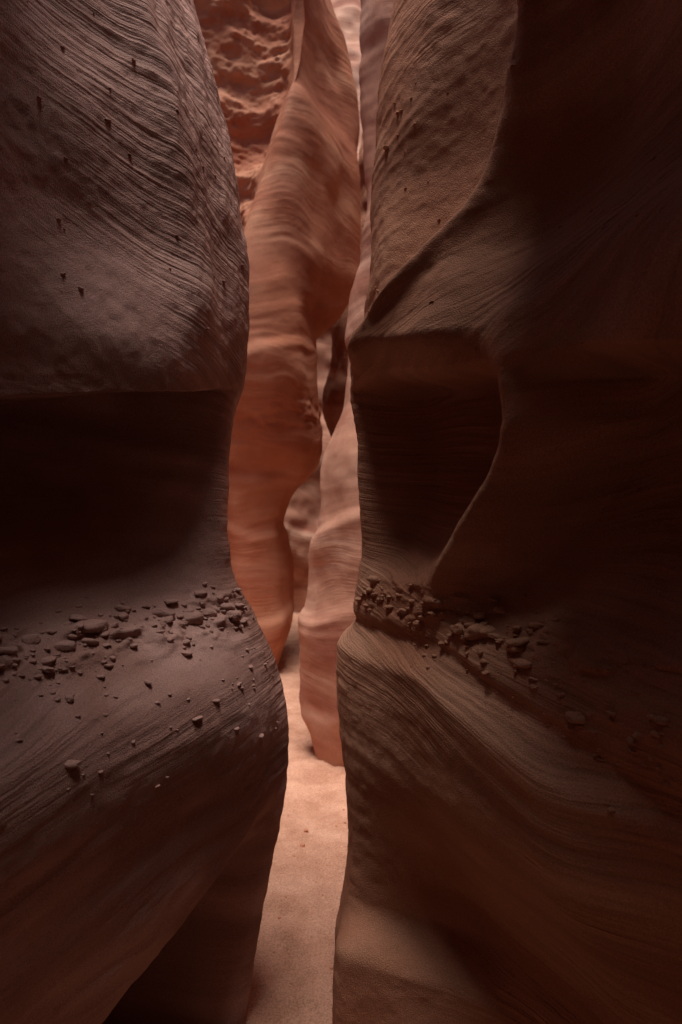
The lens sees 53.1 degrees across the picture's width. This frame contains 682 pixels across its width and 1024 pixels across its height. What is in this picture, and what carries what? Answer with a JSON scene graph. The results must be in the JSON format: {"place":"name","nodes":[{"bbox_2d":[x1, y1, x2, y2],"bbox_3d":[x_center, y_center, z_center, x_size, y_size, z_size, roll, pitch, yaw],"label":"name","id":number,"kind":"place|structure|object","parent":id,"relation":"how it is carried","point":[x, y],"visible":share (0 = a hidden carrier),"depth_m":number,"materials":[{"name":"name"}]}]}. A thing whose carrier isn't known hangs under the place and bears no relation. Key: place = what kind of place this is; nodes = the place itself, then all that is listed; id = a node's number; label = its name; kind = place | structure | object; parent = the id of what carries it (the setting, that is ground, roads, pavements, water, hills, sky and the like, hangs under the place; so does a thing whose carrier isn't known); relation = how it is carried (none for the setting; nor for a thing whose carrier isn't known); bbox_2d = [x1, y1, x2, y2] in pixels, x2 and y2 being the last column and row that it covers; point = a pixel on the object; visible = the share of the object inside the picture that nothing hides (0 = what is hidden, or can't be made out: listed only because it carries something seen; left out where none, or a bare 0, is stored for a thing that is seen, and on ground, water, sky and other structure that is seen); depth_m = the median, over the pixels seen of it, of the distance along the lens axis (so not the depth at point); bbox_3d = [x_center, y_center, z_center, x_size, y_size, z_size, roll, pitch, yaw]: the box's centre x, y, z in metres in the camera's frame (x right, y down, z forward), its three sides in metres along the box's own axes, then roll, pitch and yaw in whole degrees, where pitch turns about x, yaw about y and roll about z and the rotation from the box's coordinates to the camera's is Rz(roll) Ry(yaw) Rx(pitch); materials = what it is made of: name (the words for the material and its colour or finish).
{"place":"outdoors","nodes":[
{"label":"outdoors","id":0,"kind":"place"},
{"bbox_2d":[245,612,347,1023],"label":"sand ground","id":1,"kind":"structure","parent":0,"point":[301,945],"depth_m":2.70,"materials":[{"name":"beige sand"}]},
{"bbox_2d":[0,0,288,1023],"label":"canyon wall","id":2,"kind":"structure","parent":1,"relation":"on","point":[130,892],"depth_m":1.63,"materials":[{"name":"stone"}]},
{"bbox_2d":[0,0,277,795],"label":"pebbles","id":3,"kind":"object","parent":2,"relation":"on","point":[100,627],"visible":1,"depth_m":1.56,"materials":[{"name":"stone"}]},
{"bbox_2d":[193,0,360,666],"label":"rock column","id":4,"kind":"object","parent":1,"relation":"on","point":[285,82],"visible":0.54,"depth_m":6.04,"materials":[{"name":"orange stone"}]},
{"bbox_2d":[273,709,345,984],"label":"pebbles","id":5,"kind":"object","parent":1,"relation":"on","point":[303,845],"visible":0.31,"depth_m":3.03,"materials":[{"name":"orange stone"}]},
{"bbox_2d":[284,0,362,612],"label":"canyon wall","id":6,"kind":"structure","parent":1,"relation":"on","point":[301,518],"depth_m":10.18,"materials":[{"name":"stone"}]},
{"bbox_2d":[322,131,366,436],"bbox_3d":[1.493,-2.450,7.043,3.562,8.104,3.923,0,0,0],"label":"rock fin","id":7,"kind":"object","parent":1,"relation":"on","point":[333,396],"visible":0.15,"depth_m":7.26,"materials":[{"name":"brown stone"}]},
{"bbox_2d":[298,0,393,766],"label":"rock fin","id":8,"kind":"object","parent":1,"relation":"on","point":[326,617],"visible":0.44,"depth_m":4.06,"materials":[{"name":"stone"}]},
{"bbox_2d":[332,0,681,1023],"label":"canyon wall","id":9,"kind":"structure","parent":1,"relation":"on","point":[516,396],"depth_m":1.50,"materials":[{"name":"brown stone"}]},
{"bbox_2d":[354,7,681,813],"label":"pebbles","id":10,"kind":"object","parent":9,"relation":"on","point":[470,631],"visible":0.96,"depth_m":1.48,"materials":[{"name":"brown stone"}]}
]}

